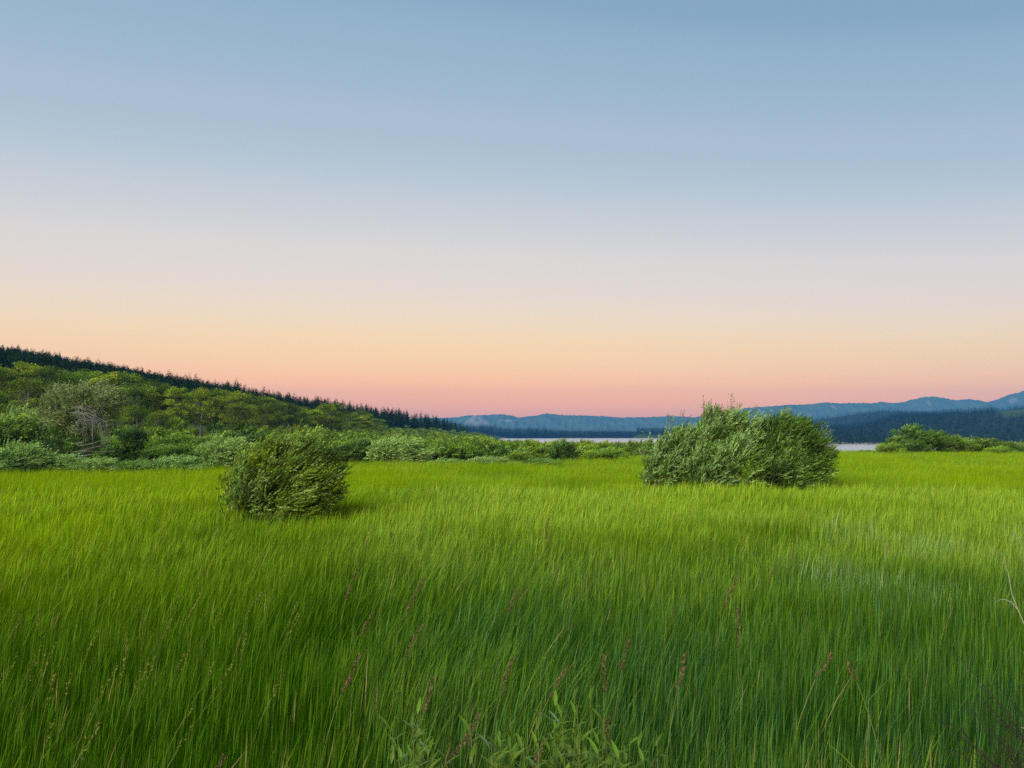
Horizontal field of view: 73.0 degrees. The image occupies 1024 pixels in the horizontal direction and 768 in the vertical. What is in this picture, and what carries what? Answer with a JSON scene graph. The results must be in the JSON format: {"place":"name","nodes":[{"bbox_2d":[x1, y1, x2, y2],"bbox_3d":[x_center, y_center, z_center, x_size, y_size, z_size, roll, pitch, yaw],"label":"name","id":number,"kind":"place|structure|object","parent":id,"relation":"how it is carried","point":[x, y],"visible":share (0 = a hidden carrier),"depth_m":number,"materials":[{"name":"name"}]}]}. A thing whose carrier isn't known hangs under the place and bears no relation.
{"place":"outdoors","nodes":[
{"label":"outdoors","id":0,"kind":"place"},
{"bbox_2d":[0,450,1023,767],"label":"meadow grass","id":1,"kind":"structure","parent":0,"point":[872,568],"depth_m":7.83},
{"bbox_2d":[0,405,1023,767],"bbox_3d":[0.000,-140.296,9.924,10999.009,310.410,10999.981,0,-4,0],"label":"ground","id":2,"kind":"structure","parent":0,"point":[886,431],"depth_m":1060.71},
{"bbox_2d":[0,363,18,404],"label":"cottonwood tree","id":3,"kind":"object","parent":2,"relation":"on","point":[4,378],"visible":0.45,"depth_m":93.97,"materials":[{"name":"green plant"}]},
{"bbox_2d":[0,447,22,474],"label":"willow shrub","id":4,"kind":"object","parent":2,"relation":"on","point":[9,464],"visible":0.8,"depth_m":37.36,"materials":[{"name":"green plant"}]},
{"bbox_2d":[0,369,31,405],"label":"cottonwood tree","id":5,"kind":"object","parent":2,"relation":"on","point":[19,375],"visible":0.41,"depth_m":96.10,"materials":[{"name":"green plant"}]},
{"bbox_2d":[0,361,46,411],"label":"cottonwood tree","id":6,"kind":"object","parent":2,"relation":"on","point":[21,367],"visible":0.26,"depth_m":100.04,"materials":[{"name":"green plant"}]},
{"bbox_2d":[0,413,50,445],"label":"willow shrub","id":7,"kind":"object","parent":2,"relation":"on","point":[15,427],"visible":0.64,"depth_m":59.24,"materials":[{"name":"green plant"}]},
{"bbox_2d":[0,403,50,422],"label":"willow shrub","id":8,"kind":"object","parent":2,"relation":"on","point":[21,411],"visible":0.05,"depth_m":69.65,"materials":[{"name":"green plant"}]},
{"bbox_2d":[4,374,51,413],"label":"cottonwood tree","id":9,"kind":"object","parent":2,"relation":"on","point":[18,383],"visible":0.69,"depth_m":87.92,"materials":[{"name":"green plant"}]},
{"bbox_2d":[0,438,56,473],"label":"willow shrub","id":10,"kind":"object","parent":2,"relation":"on","point":[32,454],"visible":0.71,"depth_m":38.87,"materials":[{"name":"green plant"}]},
{"bbox_2d":[19,365,77,409],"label":"cottonwood tree","id":11,"kind":"object","parent":2,"relation":"on","point":[45,371],"visible":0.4,"depth_m":99.69,"materials":[{"name":"green plant"}]},
{"bbox_2d":[29,450,85,473],"bbox_3d":[-26.041,4.722,39.924,3.231,1.906,2.524,0,-4,0],"label":"willow shrub","id":12,"kind":"object","parent":2,"relation":"on","point":[58,462],"visible":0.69,"depth_m":39.47,"materials":[{"name":"green plant"}]},
{"bbox_2d":[21,418,95,457],"bbox_3d":[-39.192,4.753,60.374,6.342,4.997,5.411,0,-4,2],"label":"willow shrub","id":13,"kind":"object","parent":2,"relation":"on","point":[35,428],"visible":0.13,"depth_m":59.21,"materials":[{"name":"green plant"}]},
{"bbox_2d":[32,372,88,410],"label":"broadleaf tree","id":14,"kind":"object","parent":2,"relation":"on","point":[76,379],"visible":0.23,"depth_m":100.19,"materials":[{"name":"green plant"}]},
{"bbox_2d":[26,377,127,459],"bbox_3d":[-31.540,2.833,49.675,7.376,6.862,4.723,0,-4,0],"label":"old willow tree","id":15,"kind":"object","parent":2,"relation":"on","point":[91,411],"visible":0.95,"depth_m":49.54,"materials":[{"name":"green plant"}]},
{"bbox_2d":[71,368,107,398],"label":"cottonwood tree","id":16,"kind":"object","parent":2,"relation":"on","point":[88,375],"visible":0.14,"depth_m":111.24,"materials":[{"name":"green plant"}]},
{"bbox_2d":[71,456,123,473],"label":"willow shrub","id":17,"kind":"object","parent":2,"relation":"on","point":[101,464],"visible":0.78,"depth_m":39.48,"materials":[{"name":"green plant"}]},
{"bbox_2d":[77,435,122,460],"bbox_3d":[-35.737,5.758,60.229,3.766,2.704,3.831,-1,-4,10],"label":"willow shrub","id":18,"kind":"object","parent":2,"relation":"on","point":[113,446],"visible":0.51,"depth_m":59.94,"materials":[{"name":"green plant"}]},
{"bbox_2d":[86,371,125,411],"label":"cottonwood tree","id":19,"kind":"object","parent":2,"relation":"on","point":[112,376],"visible":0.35,"depth_m":108.16,"materials":[{"name":"green plant"}]},
{"bbox_2d":[102,371,154,424],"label":"cottonwood tree","id":20,"kind":"object","parent":2,"relation":"on","point":[124,380],"visible":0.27,"depth_m":111.56,"materials":[{"name":"green plant"}]},
{"bbox_2d":[116,437,142,459],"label":"willow shrub","id":21,"kind":"object","parent":2,"relation":"on","point":[128,447],"visible":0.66,"depth_m":65.80,"materials":[{"name":"green plant"}]},
{"bbox_2d":[115,423,156,459],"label":"willow shrub","id":22,"kind":"object","parent":2,"relation":"on","point":[135,434],"visible":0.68,"depth_m":66.04,"materials":[{"name":"green plant"}]},
{"bbox_2d":[113,457,160,473],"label":"willow shrub","id":23,"kind":"object","parent":2,"relation":"on","point":[131,465],"visible":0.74,"depth_m":39.09,"materials":[{"name":"green plant"}]},
{"bbox_2d":[116,382,163,429],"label":"cottonwood tree","id":24,"kind":"object","parent":2,"relation":"on","point":[137,414],"visible":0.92,"depth_m":99.75,"materials":[{"name":"green plant"}]},
{"bbox_2d":[126,387,166,428],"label":"broadleaf tree","id":25,"kind":"object","parent":2,"relation":"on","point":[162,395],"visible":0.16,"depth_m":115.11,"materials":[{"name":"green plant"}]},
{"bbox_2d":[126,378,169,421],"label":"cottonwood tree","id":26,"kind":"object","parent":2,"relation":"on","point":[149,384],"visible":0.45,"depth_m":115.58,"materials":[{"name":"green plant"}]},
{"bbox_2d":[138,448,164,461],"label":"willow shrub","id":27,"kind":"object","parent":2,"relation":"on","point":[146,454],"visible":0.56,"depth_m":60.49,"materials":[{"name":"green plant"}]},
{"bbox_2d":[143,410,171,429],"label":"broadleaf tree","id":28,"kind":"object","parent":2,"relation":"on","point":[162,415],"visible":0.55,"depth_m":89.57,"materials":[{"name":"green plant"}]},
{"bbox_2d":[144,442,175,458],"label":"willow shrub","id":29,"kind":"object","parent":2,"relation":"on","point":[154,446],"visible":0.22,"depth_m":61.61,"materials":[{"name":"green plant"}]},
{"bbox_2d":[149,388,181,417],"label":"cottonwood tree","id":30,"kind":"object","parent":2,"relation":"on","point":[164,399],"visible":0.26,"depth_m":116.89,"materials":[{"name":"green plant"}]},
{"bbox_2d":[143,429,197,448],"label":"willow shrub","id":31,"kind":"object","parent":2,"relation":"on","point":[177,440],"visible":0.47,"depth_m":64.14,"materials":[{"name":"green plant"}]},
{"bbox_2d":[162,386,192,424],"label":"cottonwood tree","id":32,"kind":"object","parent":2,"relation":"on","point":[176,390],"visible":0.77,"depth_m":111.42,"materials":[{"name":"green plant"}]},
{"bbox_2d":[149,453,211,473],"bbox_3d":[-19.247,4.816,39.930,3.937,1.694,2.426,0,-4,0],"label":"willow shrub","id":33,"kind":"object","parent":2,"relation":"on","point":[172,461],"visible":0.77,"depth_m":39.46,"materials":[{"name":"green plant"}]},
{"bbox_2d":[159,441,203,463],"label":"willow shrub","id":34,"kind":"object","parent":2,"relation":"on","point":[181,450],"visible":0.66,"depth_m":56.21,"materials":[{"name":"green plant"}]},
{"bbox_2d":[181,386,211,427],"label":"cottonwood tree","id":35,"kind":"object","parent":2,"relation":"on","point":[192,401],"visible":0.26,"depth_m":121.32,"materials":[{"name":"green plant"}]},
{"bbox_2d":[180,389,220,436],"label":"broadleaf tree","id":36,"kind":"object","parent":2,"relation":"on","point":[199,409],"visible":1,"depth_m":107.82,"materials":[{"name":"green plant"}]},
{"bbox_2d":[194,388,228,427],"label":"cottonwood tree","id":37,"kind":"object","parent":2,"relation":"on","point":[216,391],"visible":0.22,"depth_m":125.32,"materials":[{"name":"green plant"}]},
{"bbox_2d":[189,432,254,468],"bbox_3d":[-17.692,4.436,43.263,4.170,3.090,3.600,0,-4,0],"label":"willow shrub","id":38,"kind":"object","parent":2,"relation":"on","point":[225,451],"visible":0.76,"depth_m":42.57,"materials":[{"name":"green plant"}]},
{"bbox_2d":[211,390,247,429],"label":"cottonwood tree","id":39,"kind":"object","parent":2,"relation":"on","point":[235,396],"visible":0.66,"depth_m":123.61,"materials":[{"name":"green plant"}]},
{"bbox_2d":[0,344,467,431],"bbox_3d":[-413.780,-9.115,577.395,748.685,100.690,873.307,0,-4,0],"label":"conifer forest","id":40,"kind":"object","parent":2,"relation":"on","point":[99,367],"visible":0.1,"depth_m":240.57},
{"bbox_2d":[222,402,260,431],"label":"broadleaf tree","id":41,"kind":"object","parent":2,"relation":"on","point":[237,407],"visible":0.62,"depth_m":121.09,"materials":[{"name":"green plant"}]},
{"bbox_2d":[227,392,255,422],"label":"cottonwood tree","id":42,"kind":"object","parent":2,"relation":"on","point":[251,402],"visible":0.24,"depth_m":132.16,"materials":[{"name":"green plant"}]},
{"bbox_2d":[238,395,271,425],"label":"cottonwood tree","id":43,"kind":"object","parent":2,"relation":"on","point":[261,400],"visible":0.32,"depth_m":135.87,"materials":[{"name":"green plant"}]},
{"bbox_2d":[241,429,282,443],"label":"willow shrub","id":44,"kind":"object","parent":2,"relation":"on","point":[256,436],"visible":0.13,"depth_m":64.46,"materials":[{"name":"green plant"}]},
{"bbox_2d":[247,401,282,430],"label":"broadleaf tree","id":45,"kind":"object","parent":2,"relation":"on","point":[265,412],"visible":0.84,"depth_m":119.05,"materials":[{"name":"green plant"}]},
{"bbox_2d":[259,397,286,427],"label":"cottonwood tree","id":46,"kind":"object","parent":2,"relation":"on","point":[275,425],"visible":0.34,"depth_m":139.82,"materials":[{"name":"green plant"}]},
{"bbox_2d":[273,400,295,425],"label":"cottonwood tree","id":47,"kind":"object","parent":2,"relation":"on","point":[290,409],"visible":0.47,"depth_m":149.76,"materials":[{"name":"green plant"}]},
{"bbox_2d":[216,419,356,527],"bbox_3d":[-5.636,2.407,17.510,3.418,3.067,2.841,0,-4,0],"label":"willow shrub","id":48,"kind":"object","parent":2,"relation":"on","point":[294,471],"visible":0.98,"depth_m":16.91,"materials":[{"name":"green plant"}]},
{"bbox_2d":[282,405,309,427],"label":"cottonwood tree","id":49,"kind":"object","parent":2,"relation":"on","point":[298,419],"visible":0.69,"depth_m":155.49,"materials":[{"name":"green plant"}]},
{"bbox_2d":[297,409,326,428],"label":"cottonwood tree","id":50,"kind":"object","parent":2,"relation":"on","point":[311,422],"visible":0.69,"depth_m":159.74,"materials":[{"name":"green plant"}]},
{"bbox_2d":[1,402,657,448],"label":"willow scrub","id":51,"kind":"object","parent":2,"relation":"on","point":[246,428],"visible":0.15,"depth_m":107.42,"materials":[{"name":"green plant"}]},
{"bbox_2d":[313,402,349,429],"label":"broadleaf tree","id":52,"kind":"object","parent":2,"relation":"on","point":[328,407],"visible":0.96,"depth_m":163.06,"materials":[{"name":"green plant"}]},
{"bbox_2d":[320,653,360,765],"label":"seed grass","id":53,"kind":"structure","parent":2,"relation":"on","point":[347,683],"depth_m":4.44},
{"bbox_2d":[331,440,366,463],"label":"willow shrub","id":54,"kind":"object","parent":2,"relation":"on","point":[357,452],"visible":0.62,"depth_m":57.10,"materials":[{"name":"green plant"}]},
{"bbox_2d":[341,413,361,430],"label":"cottonwood tree","id":55,"kind":"object","parent":2,"relation":"on","point":[354,420],"visible":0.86,"depth_m":189.51,"materials":[{"name":"green plant"}]},
{"bbox_2d":[350,437,372,461],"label":"willow shrub","id":56,"kind":"object","parent":2,"relation":"on","point":[361,443],"visible":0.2,"depth_m":62.85,"materials":[{"name":"green plant"}]},
{"bbox_2d":[354,416,373,429],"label":"cottonwood tree","id":57,"kind":"object","parent":2,"relation":"on","point":[363,419],"visible":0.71,"depth_m":198.92,"materials":[{"name":"green plant"}]},
{"bbox_2d":[371,418,387,431],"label":"cottonwood tree","id":58,"kind":"object","parent":2,"relation":"on","point":[379,421],"visible":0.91,"depth_m":214.32,"materials":[{"name":"green plant"}]},
{"bbox_2d":[363,433,443,464],"bbox_3d":[-8.202,5.139,51.842,6.270,2.951,4.002,0,-4,0],"label":"willow shrub","id":59,"kind":"object","parent":2,"relation":"on","point":[395,448],"visible":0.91,"depth_m":51.04,"materials":[{"name":"green plant"}]},
{"bbox_2d":[388,706,425,767],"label":"broadleaf plant","id":60,"kind":"object","parent":2,"relation":"on","point":[411,724],"visible":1,"depth_m":3.45,"materials":[{"name":"green plant"}]},
{"bbox_2d":[378,715,441,767],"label":"broadleaf plant","id":61,"kind":"object","parent":2,"relation":"on","point":[392,752],"visible":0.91,"depth_m":3.77,"materials":[{"name":"green plant"}]},
{"bbox_2d":[404,697,431,767],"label":"broadleaf plant","id":62,"kind":"object","parent":2,"relation":"on","point":[418,746],"visible":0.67,"depth_m":4.07,"materials":[{"name":"green plant"}]},
{"bbox_2d":[409,676,434,764],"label":"seed grass","id":63,"kind":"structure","parent":2,"relation":"on","point":[428,696],"depth_m":4.08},
{"bbox_2d":[432,442,459,459],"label":"willow shrub","id":64,"kind":"object","parent":2,"relation":"on","point":[448,448],"visible":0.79,"depth_m":63.57,"materials":[{"name":"green plant"}]},
{"bbox_2d":[447,724,473,766],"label":"seed grass","id":65,"kind":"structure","parent":2,"relation":"on","point":[461,741],"depth_m":3.88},
{"bbox_2d":[456,440,475,459],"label":"willow shrub","id":66,"kind":"object","parent":2,"relation":"on","point":[468,448],"visible":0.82,"depth_m":63.65,"materials":[{"name":"green plant"}]},
{"bbox_2d":[459,715,511,767],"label":"broadleaf plant","id":67,"kind":"object","parent":2,"relation":"on","point":[472,752],"visible":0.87,"depth_m":3.79,"materials":[{"name":"green plant"}]},
{"bbox_2d":[464,455,517,464],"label":"willow shrub","id":68,"kind":"object","parent":2,"relation":"on","point":[482,460],"visible":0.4,"depth_m":48.35,"materials":[{"name":"green plant"}]},
{"bbox_2d":[487,656,513,767],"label":"seed grass","id":69,"kind":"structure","parent":2,"relation":"on","point":[503,678],"depth_m":4.40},
{"bbox_2d":[477,733,524,767],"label":"broadleaf plant","id":70,"kind":"object","parent":2,"relation":"on","point":[491,757],"visible":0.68,"depth_m":3.92,"materials":[{"name":"green plant"}]},
{"bbox_2d":[484,442,526,460],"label":"willow shrub","id":71,"kind":"object","parent":2,"relation":"on","point":[496,447],"visible":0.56,"depth_m":63.97,"materials":[{"name":"green plant"}]},
{"bbox_2d":[490,712,523,767],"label":"broadleaf plant","id":72,"kind":"object","parent":2,"relation":"on","point":[500,736],"visible":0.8,"depth_m":3.99,"materials":[{"name":"green plant"}]},
{"bbox_2d":[502,451,535,462],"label":"willow shrub","id":73,"kind":"object","parent":2,"relation":"on","point":[520,456],"visible":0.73,"depth_m":55.62,"materials":[{"name":"green plant"}]},
{"bbox_2d":[511,708,547,767],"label":"broadleaf plant","id":74,"kind":"object","parent":2,"relation":"on","point":[537,727],"visible":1,"depth_m":3.41,"materials":[{"name":"green plant"}]},
{"bbox_2d":[519,457,563,466],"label":"willow shrub","id":75,"kind":"object","parent":2,"relation":"on","point":[531,460],"visible":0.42,"depth_m":48.41,"materials":[{"name":"green plant"}]},
{"bbox_2d":[529,440,556,456],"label":"willow shrub","id":76,"kind":"object","parent":2,"relation":"on","point":[541,449],"visible":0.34,"depth_m":65.06,"materials":[{"name":"green plant"}]},
{"bbox_2d":[540,689,567,767],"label":"broadleaf plant","id":77,"kind":"object","parent":2,"relation":"on","point":[552,741],"visible":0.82,"depth_m":4.12,"materials":[{"name":"green plant"}]},
{"bbox_2d":[547,439,578,461],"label":"willow shrub","id":78,"kind":"object","parent":2,"relation":"on","point":[562,449],"visible":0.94,"depth_m":52.81,"materials":[{"name":"green plant"}]},
{"bbox_2d":[548,711,593,767],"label":"broadleaf plant","id":79,"kind":"object","parent":2,"relation":"on","point":[557,720],"visible":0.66,"depth_m":4.14,"materials":[{"name":"green plant"}]},
{"bbox_2d":[556,726,585,767],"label":"broadleaf plant","id":80,"kind":"object","parent":2,"relation":"on","point":[576,741],"visible":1,"depth_m":3.46,"materials":[{"name":"green plant"}]},
{"bbox_2d":[549,680,608,767],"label":"broadleaf plant","id":81,"kind":"object","parent":2,"relation":"on","point":[565,735],"visible":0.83,"depth_m":3.88,"materials":[{"name":"green plant"}]},
{"bbox_2d":[566,678,628,767],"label":"broadleaf plant","id":82,"kind":"object","parent":2,"relation":"on","point":[590,731],"visible":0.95,"depth_m":3.78,"materials":[{"name":"green plant"}]},
{"bbox_2d":[580,446,631,460],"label":"willow shrub","id":83,"kind":"object","parent":2,"relation":"on","point":[604,453],"visible":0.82,"depth_m":56.88,"materials":[{"name":"green plant"}]},
{"bbox_2d":[611,633,630,752],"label":"seed grass","id":84,"kind":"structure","parent":2,"relation":"on","point":[628,636],"depth_m":4.89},
{"bbox_2d":[592,708,649,767],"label":"broadleaf plant","id":85,"kind":"object","parent":2,"relation":"on","point":[604,742],"visible":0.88,"depth_m":3.96,"materials":[{"name":"green plant"}]},
{"bbox_2d":[623,440,646,451],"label":"willow shrub","id":86,"kind":"object","parent":2,"relation":"on","point":[630,445],"visible":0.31,"depth_m":66.82,"materials":[{"name":"green plant"}]},
{"bbox_2d":[638,725,664,767],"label":"broadleaf plant","id":87,"kind":"object","parent":2,"relation":"on","point":[642,757],"visible":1,"depth_m":3.47,"materials":[{"name":"green plant"}]},
{"bbox_2d":[666,652,686,765],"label":"seed grass","id":88,"kind":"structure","parent":2,"relation":"on","point":[682,668],"depth_m":4.47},
{"bbox_2d":[453,405,1023,443],"bbox_3d":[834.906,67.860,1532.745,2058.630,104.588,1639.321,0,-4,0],"label":"forest","id":89,"kind":"object","parent":2,"relation":"on","point":[860,427],"visible":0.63,"depth_m":1264.55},
{"bbox_2d":[635,393,842,495],"bbox_3d":[8.940,2.519,27.351,8.107,4.397,3.903,0,-4,0],"label":"willow shrub","id":90,"kind":"object","parent":2,"relation":"on","point":[787,450],"visible":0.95,"depth_m":26.75,"materials":[{"name":"green plant"}]},
{"bbox_2d":[789,650,832,765],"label":"seed grass","id":91,"kind":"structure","parent":2,"relation":"on","point":[823,668],"depth_m":4.60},
{"bbox_2d":[874,440,908,454],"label":"willow shrub","id":92,"kind":"object","parent":2,"relation":"on","point":[889,447],"visible":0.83,"depth_m":74.44,"materials":[{"name":"green plant"}]},
{"bbox_2d":[882,434,931,452],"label":"willow shrub","id":93,"kind":"object","parent":2,"relation":"on","point":[904,438],"visible":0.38,"depth_m":75.73,"materials":[{"name":"green plant"}]},
{"bbox_2d":[893,441,927,453],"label":"willow shrub","id":94,"kind":"object","parent":2,"relation":"on","point":[910,446],"visible":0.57,"depth_m":74.44,"materials":[{"name":"green plant"}]},
{"bbox_2d":[888,423,946,451],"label":"willow shrub","id":95,"kind":"object","parent":2,"relation":"on","point":[916,431],"visible":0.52,"depth_m":76.94,"materials":[{"name":"green plant"}]},
{"bbox_2d":[927,429,968,453],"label":"willow shrub","id":96,"kind":"object","parent":2,"relation":"on","point":[950,444],"visible":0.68,"depth_m":76.64,"materials":[{"name":"green plant"}]},
{"bbox_2d":[896,652,1023,767],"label":"bare bush","id":97,"kind":"object","parent":2,"relation":"on","point":[1007,749],"visible":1,"depth_m":3.61,"materials":[{"name":"brown plant"}]},
{"bbox_2d":[935,439,984,452],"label":"willow shrub","id":98,"kind":"object","parent":2,"relation":"on","point":[974,445],"visible":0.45,"depth_m":76.81,"materials":[{"name":"green plant"}]},
{"bbox_2d":[972,438,1023,452],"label":"willow shrub","id":99,"kind":"object","parent":2,"relation":"on","point":[991,442],"visible":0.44,"depth_m":76.94,"materials":[{"name":"green plant"}]},
{"bbox_2d":[983,445,1020,453],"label":"willow shrub","id":100,"kind":"object","parent":2,"relation":"on","point":[996,449],"visible":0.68,"depth_m":73.11,"materials":[{"name":"green plant"}]},
{"bbox_2d":[0,0,1023,418],"label":"sky","id":101,"kind":"structure","parent":0,"point":[439,208],"materials":[{"name":"blue"}]},
{"bbox_2d":[525,664,571,762],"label":"seed grass","id":102,"kind":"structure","parent":0,"point":[561,675],"depth_m":4.32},
{"bbox_2d":[411,413,694,431],"bbox_3d":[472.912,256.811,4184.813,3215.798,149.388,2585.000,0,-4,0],"label":"hills","id":103,"kind":"structure","parent":0,"point":[567,422],"depth_m":3597.60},
{"bbox_2d":[602,652,606,761],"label":"seed grass","id":104,"kind":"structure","parent":0,"point":[604,672],"depth_m":4.47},
{"bbox_2d":[502,438,935,450],"bbox_3d":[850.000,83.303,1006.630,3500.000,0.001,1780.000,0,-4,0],"label":"water","id":105,"kind":"structure","parent":0,"point":[839,447],"depth_m":1110.13,"materials":[{"name":"grey liquid"}]},
{"bbox_2d":[667,391,1023,429],"bbox_3d":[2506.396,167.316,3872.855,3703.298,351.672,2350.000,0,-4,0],"label":"hills","id":106,"kind":"structure","parent":0,"point":[827,409],"depth_m":3506.55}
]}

